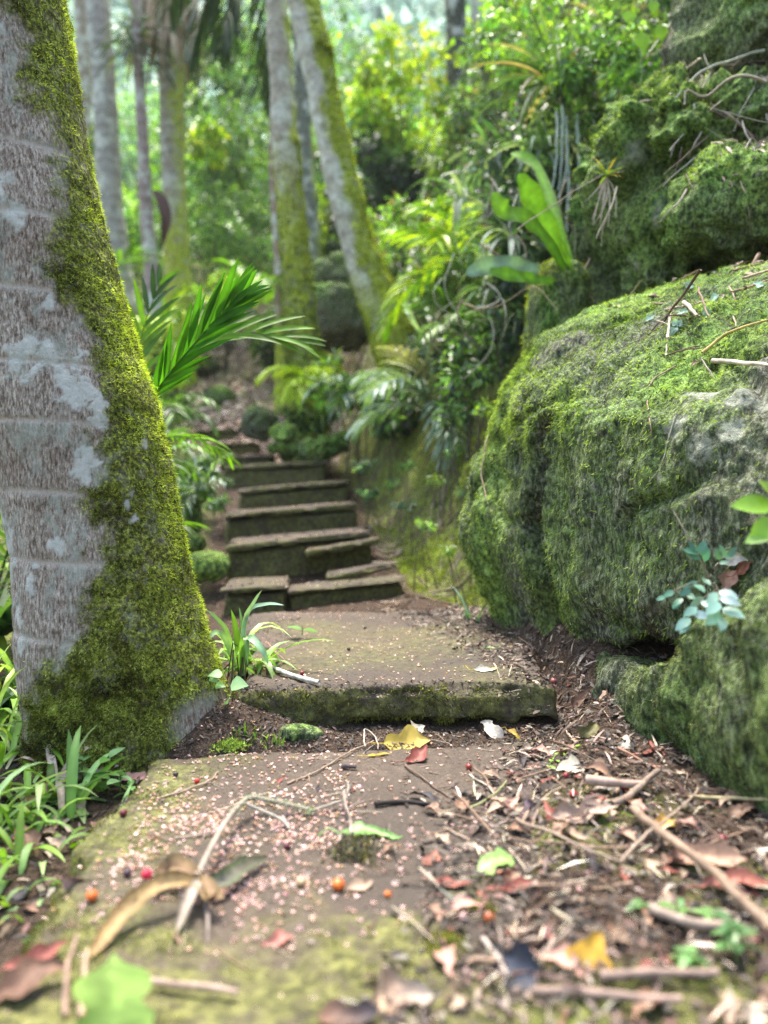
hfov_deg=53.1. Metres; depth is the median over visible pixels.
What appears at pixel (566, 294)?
boulder
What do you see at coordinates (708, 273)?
fallen leaves
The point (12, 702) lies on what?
grass clump
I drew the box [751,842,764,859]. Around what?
fallen leaf
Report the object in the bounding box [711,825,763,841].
twig
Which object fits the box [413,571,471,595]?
root
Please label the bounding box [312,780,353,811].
twig
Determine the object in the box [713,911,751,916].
twig
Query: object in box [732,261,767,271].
twig
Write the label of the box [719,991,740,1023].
fallen leaf
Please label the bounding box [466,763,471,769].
berry
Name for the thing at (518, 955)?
fallen leaf
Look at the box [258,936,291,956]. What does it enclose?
twig
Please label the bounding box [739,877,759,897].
fallen leaf
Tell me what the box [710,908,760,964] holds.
weed
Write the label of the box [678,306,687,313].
fallen leaf
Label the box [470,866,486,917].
twig
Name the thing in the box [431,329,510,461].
shrub
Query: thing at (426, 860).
fallen leaf
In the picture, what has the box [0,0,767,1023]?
ground
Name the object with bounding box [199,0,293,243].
forest tree
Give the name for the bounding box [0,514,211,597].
palm
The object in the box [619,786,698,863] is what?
twig
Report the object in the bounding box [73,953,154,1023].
fallen leaf
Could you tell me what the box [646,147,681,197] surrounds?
dead vine
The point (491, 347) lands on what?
dead vine
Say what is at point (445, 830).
twig
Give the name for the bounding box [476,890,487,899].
fallen leaf
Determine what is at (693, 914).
twig
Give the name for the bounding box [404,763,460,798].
twig
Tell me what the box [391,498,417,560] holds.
weed
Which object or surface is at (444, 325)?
dead vine
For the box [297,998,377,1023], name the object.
fallen leaf
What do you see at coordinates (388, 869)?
twig
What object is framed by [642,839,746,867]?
fallen leaf
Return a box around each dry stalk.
[622,322,665,347]
[646,365,676,436]
[649,413,676,481]
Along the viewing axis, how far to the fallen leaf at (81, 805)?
1.23 m
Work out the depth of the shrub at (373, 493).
3.90 m
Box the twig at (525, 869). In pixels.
[510,849,526,870]
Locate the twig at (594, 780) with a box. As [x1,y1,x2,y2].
[585,775,647,787]
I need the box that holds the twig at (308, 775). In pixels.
[286,740,373,784]
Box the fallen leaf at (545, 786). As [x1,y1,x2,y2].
[539,780,566,794]
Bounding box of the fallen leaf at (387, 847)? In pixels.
[382,843,397,853]
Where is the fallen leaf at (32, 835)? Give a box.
[24,826,40,856]
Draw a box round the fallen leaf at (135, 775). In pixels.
[122,771,145,780]
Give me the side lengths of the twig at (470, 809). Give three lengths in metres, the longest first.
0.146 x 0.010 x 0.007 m
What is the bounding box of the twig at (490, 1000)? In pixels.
[480,996,530,1016]
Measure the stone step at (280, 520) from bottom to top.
0.231 m
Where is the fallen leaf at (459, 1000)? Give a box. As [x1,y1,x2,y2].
[451,992,469,1009]
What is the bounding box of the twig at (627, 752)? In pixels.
[617,746,656,768]
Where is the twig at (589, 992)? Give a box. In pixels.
[531,985,682,1003]
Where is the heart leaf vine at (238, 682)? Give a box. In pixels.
[208,669,247,704]
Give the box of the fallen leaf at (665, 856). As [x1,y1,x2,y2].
[662,853,683,864]
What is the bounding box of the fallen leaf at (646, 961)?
[638,957,672,967]
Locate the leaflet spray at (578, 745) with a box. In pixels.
[547,744,581,767]
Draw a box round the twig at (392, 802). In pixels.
[374,799,430,806]
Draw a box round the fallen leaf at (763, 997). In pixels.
[758,984,767,1002]
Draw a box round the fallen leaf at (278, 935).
[259,929,292,950]
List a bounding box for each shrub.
[86,125,131,202]
[123,183,233,312]
[145,348,206,444]
[157,180,274,349]
[175,450,222,516]
[185,113,230,352]
[192,265,269,370]
[201,491,232,537]
[244,312,275,384]
[274,398,340,468]
[304,370,397,484]
[309,347,351,465]
[315,180,330,256]
[318,202,368,257]
[343,14,455,248]
[349,113,433,262]
[349,454,379,510]
[352,374,429,479]
[356,487,380,528]
[366,190,426,278]
[397,326,461,427]
[404,230,452,291]
[412,80,482,188]
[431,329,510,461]
[431,395,484,509]
[442,106,573,317]
[444,0,563,195]
[444,3,540,134]
[454,397,494,527]
[459,146,577,293]
[473,243,539,382]
[511,46,608,259]
[532,0,669,223]
[567,0,671,101]
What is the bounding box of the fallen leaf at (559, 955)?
[531,943,586,977]
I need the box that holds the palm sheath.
[153,189,171,244]
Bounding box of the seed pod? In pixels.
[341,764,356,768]
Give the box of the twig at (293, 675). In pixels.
[272,665,320,683]
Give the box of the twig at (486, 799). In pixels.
[470,780,507,807]
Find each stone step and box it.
[194,428,239,441]
[210,441,260,462]
[220,455,276,469]
[220,576,290,614]
[224,460,326,487]
[224,502,356,544]
[225,527,370,581]
[231,607,558,724]
[238,480,349,509]
[286,573,405,608]
[304,536,378,556]
[326,563,393,580]
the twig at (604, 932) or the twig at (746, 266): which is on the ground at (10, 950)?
the twig at (604, 932)
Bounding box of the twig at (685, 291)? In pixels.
[646,268,701,337]
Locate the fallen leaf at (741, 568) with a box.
[726,561,753,576]
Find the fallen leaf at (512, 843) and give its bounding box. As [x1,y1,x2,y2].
[503,833,521,845]
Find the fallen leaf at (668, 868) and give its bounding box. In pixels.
[654,866,679,872]
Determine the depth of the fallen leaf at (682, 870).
0.89 m
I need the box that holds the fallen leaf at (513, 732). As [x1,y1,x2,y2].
[501,727,520,739]
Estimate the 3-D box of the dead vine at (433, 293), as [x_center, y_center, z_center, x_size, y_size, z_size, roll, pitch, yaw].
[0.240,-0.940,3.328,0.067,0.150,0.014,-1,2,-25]
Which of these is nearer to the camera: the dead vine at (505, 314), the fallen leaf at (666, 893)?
the fallen leaf at (666, 893)
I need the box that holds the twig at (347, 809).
[341,790,365,834]
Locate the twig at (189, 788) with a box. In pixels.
[158,771,218,799]
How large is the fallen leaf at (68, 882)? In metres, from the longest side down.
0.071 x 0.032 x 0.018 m
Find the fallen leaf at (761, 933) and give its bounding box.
[753,928,767,938]
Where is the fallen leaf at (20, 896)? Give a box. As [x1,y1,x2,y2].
[12,886,29,903]
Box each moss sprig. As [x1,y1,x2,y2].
[233,722,256,736]
[239,725,276,742]
[250,732,279,749]
[264,736,284,747]
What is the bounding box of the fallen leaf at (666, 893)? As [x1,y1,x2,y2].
[660,889,676,903]
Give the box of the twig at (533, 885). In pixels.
[515,882,609,890]
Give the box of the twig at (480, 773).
[470,764,497,797]
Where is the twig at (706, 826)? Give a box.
[694,815,757,874]
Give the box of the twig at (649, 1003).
[647,977,661,1009]
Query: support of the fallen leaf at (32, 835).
on the ground at (10, 950)
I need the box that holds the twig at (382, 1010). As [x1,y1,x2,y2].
[378,965,385,1017]
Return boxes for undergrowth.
[360,0,669,373]
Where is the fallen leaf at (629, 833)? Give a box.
[611,830,642,845]
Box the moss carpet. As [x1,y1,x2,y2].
[356,382,501,606]
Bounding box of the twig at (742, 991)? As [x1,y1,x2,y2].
[736,985,766,997]
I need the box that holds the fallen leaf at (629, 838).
[622,825,635,842]
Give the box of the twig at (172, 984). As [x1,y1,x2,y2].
[151,977,238,994]
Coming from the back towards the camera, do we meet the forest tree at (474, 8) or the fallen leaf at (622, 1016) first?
the forest tree at (474, 8)
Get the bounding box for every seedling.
[125,258,326,543]
[286,626,317,634]
[585,157,623,228]
[657,508,744,632]
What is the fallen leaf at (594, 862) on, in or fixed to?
on the ground at (10, 950)
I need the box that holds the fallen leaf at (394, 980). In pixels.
[341,967,432,1013]
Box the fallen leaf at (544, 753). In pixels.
[526,748,556,758]
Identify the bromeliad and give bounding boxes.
[466,0,651,144]
[560,0,659,38]
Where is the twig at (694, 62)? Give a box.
[680,57,701,68]
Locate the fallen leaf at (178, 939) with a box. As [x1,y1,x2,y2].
[172,932,181,943]
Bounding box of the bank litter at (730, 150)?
[635,0,767,288]
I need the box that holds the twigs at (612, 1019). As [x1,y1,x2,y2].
[371,606,767,1023]
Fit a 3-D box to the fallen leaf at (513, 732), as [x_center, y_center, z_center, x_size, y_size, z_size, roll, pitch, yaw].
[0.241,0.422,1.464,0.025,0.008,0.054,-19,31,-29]
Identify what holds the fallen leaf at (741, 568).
on the boulder at (578, 528)
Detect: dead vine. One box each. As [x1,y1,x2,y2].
[430,311,452,363]
[433,278,446,312]
[435,301,465,336]
[444,253,463,323]
[453,194,461,261]
[456,299,481,351]
[464,282,500,314]
[465,317,493,377]
[484,194,520,245]
[485,180,494,228]
[488,178,499,217]
[502,298,506,333]
[509,193,517,245]
[514,233,526,258]
[559,175,578,236]
[565,187,572,228]
[574,226,575,259]
[583,258,598,304]
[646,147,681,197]
[660,188,687,221]
[662,153,699,186]
[663,136,708,174]
[688,131,701,158]
[710,107,767,122]
[718,60,767,65]
[722,111,756,142]
[733,71,757,131]
[741,120,751,143]
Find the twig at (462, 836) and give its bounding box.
[443,826,467,839]
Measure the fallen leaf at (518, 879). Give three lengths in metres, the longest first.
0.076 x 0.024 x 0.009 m
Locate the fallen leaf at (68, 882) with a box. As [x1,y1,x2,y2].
[46,876,92,890]
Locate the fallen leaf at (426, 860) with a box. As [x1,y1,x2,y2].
[422,849,440,866]
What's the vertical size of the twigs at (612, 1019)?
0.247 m
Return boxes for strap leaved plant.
[406,147,490,235]
[450,274,525,328]
[452,179,546,287]
[485,120,582,205]
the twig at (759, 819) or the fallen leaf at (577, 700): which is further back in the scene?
the fallen leaf at (577, 700)
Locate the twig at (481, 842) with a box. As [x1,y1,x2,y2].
[455,839,508,845]
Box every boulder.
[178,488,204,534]
[186,533,206,553]
[189,549,230,582]
[196,357,220,375]
[201,385,237,404]
[239,404,278,441]
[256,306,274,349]
[267,421,301,461]
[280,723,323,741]
[297,429,355,460]
[312,251,390,283]
[312,281,369,352]
[456,261,767,648]
[520,257,589,354]
[565,61,767,307]
[591,577,767,814]
[656,138,767,267]
[660,0,767,83]
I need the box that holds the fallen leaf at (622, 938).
[610,931,635,947]
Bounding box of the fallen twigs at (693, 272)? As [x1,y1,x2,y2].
[630,138,751,294]
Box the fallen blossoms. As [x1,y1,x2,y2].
[51,389,738,954]
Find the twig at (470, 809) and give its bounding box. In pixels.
[452,792,496,837]
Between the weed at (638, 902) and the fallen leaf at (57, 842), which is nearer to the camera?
the weed at (638, 902)
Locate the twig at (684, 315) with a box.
[667,314,690,316]
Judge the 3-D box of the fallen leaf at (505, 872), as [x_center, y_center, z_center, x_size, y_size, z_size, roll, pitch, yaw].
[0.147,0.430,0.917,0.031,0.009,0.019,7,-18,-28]
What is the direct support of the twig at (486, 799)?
on the paving slab
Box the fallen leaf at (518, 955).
[482,939,550,994]
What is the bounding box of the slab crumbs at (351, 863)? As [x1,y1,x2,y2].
[5,611,713,1023]
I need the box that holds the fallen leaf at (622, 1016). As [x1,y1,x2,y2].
[614,1011,627,1020]
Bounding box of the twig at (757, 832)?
[749,818,767,845]
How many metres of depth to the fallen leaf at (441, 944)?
0.77 m
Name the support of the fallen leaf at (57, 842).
on the ground at (10, 950)
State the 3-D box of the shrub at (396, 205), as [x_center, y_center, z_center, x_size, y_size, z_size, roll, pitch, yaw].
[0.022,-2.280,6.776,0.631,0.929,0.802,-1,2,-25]
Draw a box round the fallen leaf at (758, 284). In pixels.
[753,281,767,287]
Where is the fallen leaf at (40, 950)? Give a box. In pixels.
[0,938,69,970]
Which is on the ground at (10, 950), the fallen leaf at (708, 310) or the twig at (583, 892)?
the twig at (583, 892)
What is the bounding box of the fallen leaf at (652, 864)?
[644,858,659,873]
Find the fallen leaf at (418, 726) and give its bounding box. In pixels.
[411,721,424,732]
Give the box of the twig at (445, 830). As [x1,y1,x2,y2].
[417,826,467,836]
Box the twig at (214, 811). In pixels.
[179,793,264,816]
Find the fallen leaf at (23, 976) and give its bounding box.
[0,957,71,999]
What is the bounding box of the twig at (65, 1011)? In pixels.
[62,933,78,1016]
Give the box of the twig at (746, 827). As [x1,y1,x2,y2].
[738,825,756,830]
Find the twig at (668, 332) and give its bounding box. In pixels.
[656,316,670,338]
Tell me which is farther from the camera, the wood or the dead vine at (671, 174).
the wood
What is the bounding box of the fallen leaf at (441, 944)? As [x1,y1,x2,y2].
[433,941,447,949]
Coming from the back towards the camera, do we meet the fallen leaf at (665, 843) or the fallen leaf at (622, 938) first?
the fallen leaf at (665, 843)
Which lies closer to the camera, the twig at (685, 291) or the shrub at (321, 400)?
the twig at (685, 291)
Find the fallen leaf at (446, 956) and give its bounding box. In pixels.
[430,944,455,977]
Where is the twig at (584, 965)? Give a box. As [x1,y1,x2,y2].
[580,962,593,968]
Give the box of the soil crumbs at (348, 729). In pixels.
[166,615,560,756]
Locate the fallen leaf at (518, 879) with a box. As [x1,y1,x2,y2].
[485,876,539,891]
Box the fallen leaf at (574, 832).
[561,828,585,838]
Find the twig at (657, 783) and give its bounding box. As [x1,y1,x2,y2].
[622,772,668,790]
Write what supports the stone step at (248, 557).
on the ground at (10, 950)
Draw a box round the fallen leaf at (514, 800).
[487,789,520,813]
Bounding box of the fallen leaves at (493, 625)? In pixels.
[400,607,509,635]
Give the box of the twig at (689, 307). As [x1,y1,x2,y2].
[681,300,697,316]
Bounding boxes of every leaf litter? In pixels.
[361,653,767,1023]
[378,605,627,718]
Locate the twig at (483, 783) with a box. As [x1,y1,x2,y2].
[469,774,496,797]
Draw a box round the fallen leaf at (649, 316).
[644,314,654,320]
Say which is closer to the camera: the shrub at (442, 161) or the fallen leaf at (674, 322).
the fallen leaf at (674, 322)
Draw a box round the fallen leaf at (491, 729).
[481,720,503,738]
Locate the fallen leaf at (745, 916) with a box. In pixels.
[743,911,748,921]
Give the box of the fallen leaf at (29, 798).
[24,795,35,824]
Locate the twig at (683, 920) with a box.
[648,903,734,930]
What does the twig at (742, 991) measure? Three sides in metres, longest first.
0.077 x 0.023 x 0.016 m
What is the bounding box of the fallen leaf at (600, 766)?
[582,761,612,777]
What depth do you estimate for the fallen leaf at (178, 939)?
0.80 m
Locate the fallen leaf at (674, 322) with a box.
[671,319,684,326]
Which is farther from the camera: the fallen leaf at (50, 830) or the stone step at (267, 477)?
the stone step at (267, 477)
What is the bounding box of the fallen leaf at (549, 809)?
[543,800,554,819]
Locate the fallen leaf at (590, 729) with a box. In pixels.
[578,722,598,742]
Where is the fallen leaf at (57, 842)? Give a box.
[46,836,65,848]
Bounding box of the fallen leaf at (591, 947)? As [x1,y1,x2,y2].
[566,933,613,973]
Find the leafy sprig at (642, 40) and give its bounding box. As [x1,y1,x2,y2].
[622,0,669,56]
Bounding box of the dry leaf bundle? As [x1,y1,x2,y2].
[46,744,118,821]
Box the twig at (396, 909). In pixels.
[392,906,432,941]
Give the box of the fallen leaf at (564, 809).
[531,797,617,832]
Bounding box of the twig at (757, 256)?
[751,252,760,263]
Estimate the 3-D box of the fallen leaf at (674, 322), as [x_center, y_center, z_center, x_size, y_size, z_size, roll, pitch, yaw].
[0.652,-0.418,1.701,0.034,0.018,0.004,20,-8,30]
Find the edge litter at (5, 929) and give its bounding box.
[0,659,223,951]
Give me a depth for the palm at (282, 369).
5.16 m
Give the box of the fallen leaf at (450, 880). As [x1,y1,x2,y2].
[424,876,470,886]
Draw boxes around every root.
[368,484,429,558]
[371,543,397,551]
[375,545,401,552]
[386,508,421,539]
[391,453,420,523]
[402,592,461,605]
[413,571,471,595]
[417,482,467,552]
[423,429,443,467]
[435,582,475,606]
[438,449,456,526]
[440,537,456,568]
[450,550,462,575]
[462,286,557,309]
[478,242,533,290]
[481,412,497,510]
[517,171,623,229]
[596,186,617,238]
[601,205,610,245]
[639,50,642,88]
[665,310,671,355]
[676,49,764,97]
[684,74,766,104]
[701,319,767,353]
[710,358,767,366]
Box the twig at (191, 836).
[175,831,227,840]
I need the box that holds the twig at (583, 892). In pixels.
[573,890,586,894]
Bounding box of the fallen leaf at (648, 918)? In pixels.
[641,906,660,928]
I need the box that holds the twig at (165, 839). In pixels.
[148,835,186,844]
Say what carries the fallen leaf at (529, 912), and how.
on the ground at (10, 950)
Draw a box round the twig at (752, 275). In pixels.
[742,269,767,279]
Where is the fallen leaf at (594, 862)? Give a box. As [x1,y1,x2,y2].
[584,845,598,874]
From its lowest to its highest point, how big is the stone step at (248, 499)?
0.230 m
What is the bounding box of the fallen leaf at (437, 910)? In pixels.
[422,901,442,923]
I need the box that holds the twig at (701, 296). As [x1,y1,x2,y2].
[697,286,709,316]
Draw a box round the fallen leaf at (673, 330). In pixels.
[670,325,679,335]
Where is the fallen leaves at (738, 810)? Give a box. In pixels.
[368,688,767,835]
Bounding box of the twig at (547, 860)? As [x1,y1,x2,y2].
[530,853,561,868]
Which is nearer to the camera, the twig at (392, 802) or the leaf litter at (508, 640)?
the twig at (392, 802)
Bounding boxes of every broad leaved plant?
[0,583,12,635]
[0,687,19,716]
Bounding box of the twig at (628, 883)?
[592,880,633,889]
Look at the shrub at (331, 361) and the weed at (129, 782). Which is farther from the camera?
the shrub at (331, 361)
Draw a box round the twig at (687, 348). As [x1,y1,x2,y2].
[667,346,705,355]
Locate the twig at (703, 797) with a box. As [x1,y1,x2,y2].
[687,795,767,800]
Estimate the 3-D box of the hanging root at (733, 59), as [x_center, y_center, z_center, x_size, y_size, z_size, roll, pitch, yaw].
[1.062,-1.387,2.464,0.353,0.227,0.053,-1,2,-18]
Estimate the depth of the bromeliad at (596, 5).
3.65 m
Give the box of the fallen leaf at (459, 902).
[447,895,480,914]
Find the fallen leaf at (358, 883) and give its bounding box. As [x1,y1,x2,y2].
[345,876,373,890]
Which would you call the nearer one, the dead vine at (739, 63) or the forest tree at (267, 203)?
the dead vine at (739, 63)
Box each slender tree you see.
[85,0,183,372]
[268,113,286,415]
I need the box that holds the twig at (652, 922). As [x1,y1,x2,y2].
[632,920,663,926]
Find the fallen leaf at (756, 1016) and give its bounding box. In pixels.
[745,998,767,1023]
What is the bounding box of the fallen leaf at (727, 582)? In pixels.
[718,569,737,589]
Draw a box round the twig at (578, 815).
[541,806,608,822]
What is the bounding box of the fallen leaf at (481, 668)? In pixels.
[464,664,497,671]
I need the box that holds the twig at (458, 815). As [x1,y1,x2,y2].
[425,808,480,822]
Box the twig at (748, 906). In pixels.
[629,804,767,932]
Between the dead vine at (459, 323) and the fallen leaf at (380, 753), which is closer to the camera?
the fallen leaf at (380, 753)
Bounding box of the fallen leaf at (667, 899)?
[656,895,675,905]
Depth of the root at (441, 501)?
3.48 m
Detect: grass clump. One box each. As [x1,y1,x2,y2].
[0,636,16,689]
[0,646,21,728]
[0,665,63,774]
[0,686,19,764]
[0,725,127,843]
[0,774,132,842]
[0,797,93,896]
[0,864,62,922]
[1,730,127,828]
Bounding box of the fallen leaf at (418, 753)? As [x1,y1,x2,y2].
[391,744,426,762]
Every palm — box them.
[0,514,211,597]
[115,242,163,349]
[136,283,211,405]
[150,374,222,438]
[151,0,351,120]
[164,427,216,501]
[175,440,234,520]
[177,258,319,363]
[255,364,347,408]
[300,370,408,422]
[345,299,490,472]
[375,193,512,342]
[401,262,501,346]
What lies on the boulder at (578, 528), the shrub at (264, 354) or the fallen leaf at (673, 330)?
the fallen leaf at (673, 330)
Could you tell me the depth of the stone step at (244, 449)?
5.99 m
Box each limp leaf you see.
[552,110,558,187]
[558,104,563,190]
[558,115,568,197]
[565,133,569,232]
[575,122,579,187]
[576,113,580,191]
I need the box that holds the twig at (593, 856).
[574,846,622,872]
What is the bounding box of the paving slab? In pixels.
[0,737,568,1023]
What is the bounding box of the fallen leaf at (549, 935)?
[542,933,557,942]
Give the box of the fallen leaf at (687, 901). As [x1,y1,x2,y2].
[675,898,689,907]
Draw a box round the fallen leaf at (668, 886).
[665,883,688,889]
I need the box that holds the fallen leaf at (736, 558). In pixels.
[715,552,747,565]
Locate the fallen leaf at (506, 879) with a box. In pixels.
[502,874,521,892]
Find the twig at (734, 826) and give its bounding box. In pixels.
[669,813,763,834]
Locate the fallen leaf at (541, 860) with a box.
[534,857,548,867]
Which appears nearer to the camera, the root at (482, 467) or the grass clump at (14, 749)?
the grass clump at (14, 749)
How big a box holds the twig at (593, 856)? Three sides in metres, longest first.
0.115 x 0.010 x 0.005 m
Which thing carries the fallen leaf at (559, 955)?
on the ground at (10, 950)
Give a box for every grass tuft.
[207,590,332,695]
[451,585,487,623]
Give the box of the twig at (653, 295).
[648,293,659,297]
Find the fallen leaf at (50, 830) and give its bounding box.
[40,826,57,834]
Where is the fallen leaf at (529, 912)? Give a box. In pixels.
[526,910,532,918]
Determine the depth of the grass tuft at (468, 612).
2.29 m
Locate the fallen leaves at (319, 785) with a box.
[194,726,504,795]
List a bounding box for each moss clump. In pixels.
[209,734,255,753]
[318,824,391,878]
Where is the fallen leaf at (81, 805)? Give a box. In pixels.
[75,801,88,815]
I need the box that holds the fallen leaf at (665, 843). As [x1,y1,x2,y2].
[653,841,670,850]
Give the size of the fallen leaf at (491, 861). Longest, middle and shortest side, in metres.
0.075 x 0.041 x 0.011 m
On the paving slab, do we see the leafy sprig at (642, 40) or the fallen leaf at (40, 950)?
the fallen leaf at (40, 950)
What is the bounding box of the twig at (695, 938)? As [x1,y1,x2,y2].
[687,934,715,941]
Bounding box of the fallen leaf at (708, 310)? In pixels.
[702,303,711,315]
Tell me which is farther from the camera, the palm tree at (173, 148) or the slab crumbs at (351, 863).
the palm tree at (173, 148)
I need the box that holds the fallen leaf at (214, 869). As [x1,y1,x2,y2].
[206,866,218,873]
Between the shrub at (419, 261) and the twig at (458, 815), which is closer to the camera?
the twig at (458, 815)
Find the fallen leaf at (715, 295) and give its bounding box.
[709,293,718,300]
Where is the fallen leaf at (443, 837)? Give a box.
[435,833,450,842]
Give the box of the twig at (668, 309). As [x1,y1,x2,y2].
[664,300,708,310]
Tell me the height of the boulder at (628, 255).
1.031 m
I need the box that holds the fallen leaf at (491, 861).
[465,847,514,877]
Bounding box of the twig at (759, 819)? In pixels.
[756,818,767,821]
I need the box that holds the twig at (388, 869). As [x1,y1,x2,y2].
[360,863,414,873]
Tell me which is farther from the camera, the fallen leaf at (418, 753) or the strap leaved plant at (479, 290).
the strap leaved plant at (479, 290)
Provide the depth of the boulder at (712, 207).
2.18 m
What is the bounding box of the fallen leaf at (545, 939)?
[529,937,569,947]
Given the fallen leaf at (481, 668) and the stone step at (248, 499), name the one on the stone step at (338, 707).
the fallen leaf at (481, 668)
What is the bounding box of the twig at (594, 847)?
[511,837,627,849]
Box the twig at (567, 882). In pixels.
[564,874,601,883]
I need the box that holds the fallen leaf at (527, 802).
[520,786,537,821]
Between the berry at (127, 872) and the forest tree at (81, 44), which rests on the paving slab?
the berry at (127, 872)
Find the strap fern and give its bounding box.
[466,151,572,285]
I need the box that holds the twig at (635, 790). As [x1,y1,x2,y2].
[608,768,660,807]
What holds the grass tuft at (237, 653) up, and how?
on the ground at (10, 950)
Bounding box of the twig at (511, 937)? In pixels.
[502,907,591,940]
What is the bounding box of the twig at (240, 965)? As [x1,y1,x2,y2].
[207,941,247,969]
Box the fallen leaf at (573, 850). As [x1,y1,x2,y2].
[569,842,587,857]
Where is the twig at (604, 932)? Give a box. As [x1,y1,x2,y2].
[563,921,654,944]
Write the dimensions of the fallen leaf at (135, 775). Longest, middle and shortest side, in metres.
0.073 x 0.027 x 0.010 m
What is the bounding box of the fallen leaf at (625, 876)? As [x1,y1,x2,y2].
[620,864,629,880]
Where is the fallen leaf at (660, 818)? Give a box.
[654,813,675,831]
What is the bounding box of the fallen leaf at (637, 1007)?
[632,987,673,1018]
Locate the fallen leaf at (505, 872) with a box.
[496,867,515,875]
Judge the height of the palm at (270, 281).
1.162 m
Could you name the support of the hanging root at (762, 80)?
on the boulder at (628, 255)
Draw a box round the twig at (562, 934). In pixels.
[535,922,574,958]
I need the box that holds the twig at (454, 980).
[438,969,457,1013]
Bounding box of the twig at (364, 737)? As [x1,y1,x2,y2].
[363,728,378,749]
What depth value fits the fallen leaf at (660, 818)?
1.00 m
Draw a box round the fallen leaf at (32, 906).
[23,901,38,911]
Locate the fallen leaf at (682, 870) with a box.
[672,868,689,878]
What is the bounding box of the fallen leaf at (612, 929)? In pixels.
[607,922,626,937]
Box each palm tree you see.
[0,0,230,782]
[84,0,143,344]
[126,0,208,388]
[266,0,332,461]
[287,0,413,383]
[292,25,330,357]
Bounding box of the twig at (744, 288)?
[731,279,766,292]
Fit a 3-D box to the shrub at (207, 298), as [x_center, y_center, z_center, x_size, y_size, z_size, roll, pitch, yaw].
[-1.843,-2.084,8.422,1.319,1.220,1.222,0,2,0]
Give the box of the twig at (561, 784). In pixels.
[545,773,583,799]
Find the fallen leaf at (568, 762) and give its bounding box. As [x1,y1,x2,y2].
[547,754,584,772]
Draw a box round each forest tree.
[72,23,127,123]
[74,0,94,177]
[116,63,232,238]
[119,97,270,264]
[124,171,198,265]
[147,32,293,281]
[153,108,353,251]
[184,9,252,289]
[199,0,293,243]
[199,148,337,285]
[236,58,399,197]
[241,137,255,319]
[261,144,417,262]
[287,0,386,208]
[350,112,439,258]
[383,62,471,194]
[444,0,468,110]
[466,0,495,59]
[470,0,484,50]
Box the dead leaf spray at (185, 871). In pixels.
[88,793,314,959]
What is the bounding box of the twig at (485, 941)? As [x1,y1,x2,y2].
[480,935,507,975]
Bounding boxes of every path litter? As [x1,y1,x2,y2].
[160,320,364,422]
[180,346,375,468]
[195,226,484,623]
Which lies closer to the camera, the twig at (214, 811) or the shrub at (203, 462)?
the twig at (214, 811)
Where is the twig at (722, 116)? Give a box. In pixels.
[676,84,759,141]
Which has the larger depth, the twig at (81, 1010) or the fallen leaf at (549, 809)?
the fallen leaf at (549, 809)
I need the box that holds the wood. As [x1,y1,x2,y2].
[66,0,492,228]
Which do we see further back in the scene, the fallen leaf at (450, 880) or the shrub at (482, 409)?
the shrub at (482, 409)
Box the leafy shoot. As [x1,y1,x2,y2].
[730,480,767,544]
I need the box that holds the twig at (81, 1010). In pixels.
[78,949,89,1017]
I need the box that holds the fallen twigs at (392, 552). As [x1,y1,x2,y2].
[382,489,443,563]
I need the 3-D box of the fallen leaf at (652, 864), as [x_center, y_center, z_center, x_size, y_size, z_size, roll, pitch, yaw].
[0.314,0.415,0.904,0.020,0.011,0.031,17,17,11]
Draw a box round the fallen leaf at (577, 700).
[565,692,586,707]
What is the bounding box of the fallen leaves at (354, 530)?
[282,510,430,556]
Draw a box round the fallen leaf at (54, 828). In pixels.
[40,826,57,836]
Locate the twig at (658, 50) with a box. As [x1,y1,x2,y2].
[645,37,668,58]
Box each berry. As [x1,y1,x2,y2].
[86,889,97,900]
[119,809,126,816]
[123,868,130,876]
[141,868,151,879]
[283,842,290,849]
[297,877,305,886]
[332,877,344,890]
[384,890,390,897]
[459,912,468,922]
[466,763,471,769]
[483,911,494,923]
[563,772,569,778]
[569,789,577,797]
[717,834,727,840]
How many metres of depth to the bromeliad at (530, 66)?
3.53 m
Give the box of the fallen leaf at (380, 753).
[357,752,390,756]
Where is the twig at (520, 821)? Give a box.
[515,817,620,862]
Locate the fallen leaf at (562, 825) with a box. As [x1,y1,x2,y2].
[552,821,567,837]
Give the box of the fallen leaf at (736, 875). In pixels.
[679,867,767,893]
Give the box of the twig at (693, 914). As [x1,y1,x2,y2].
[648,901,717,919]
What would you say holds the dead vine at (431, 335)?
hanging from the shrub at (449, 379)
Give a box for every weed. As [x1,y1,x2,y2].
[78,753,95,782]
[78,771,109,796]
[100,747,126,793]
[106,773,135,797]
[113,779,135,797]
[379,476,401,525]
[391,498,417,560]
[395,459,417,533]
[413,516,436,591]
[425,473,446,541]
[437,440,467,521]
[438,543,466,607]
[453,486,470,586]
[625,898,648,911]
[658,898,692,913]
[668,946,710,979]
[692,906,720,919]
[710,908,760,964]
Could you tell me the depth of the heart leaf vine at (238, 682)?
1.46 m
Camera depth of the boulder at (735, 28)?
2.65 m
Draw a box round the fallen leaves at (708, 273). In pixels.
[608,173,754,307]
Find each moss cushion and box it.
[412,928,476,963]
[465,897,498,918]
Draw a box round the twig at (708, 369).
[700,356,713,378]
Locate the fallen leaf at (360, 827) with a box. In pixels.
[316,820,402,838]
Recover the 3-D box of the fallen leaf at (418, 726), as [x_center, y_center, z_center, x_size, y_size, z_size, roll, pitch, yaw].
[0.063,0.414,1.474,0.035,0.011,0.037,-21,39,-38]
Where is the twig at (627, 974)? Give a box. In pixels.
[600,967,719,980]

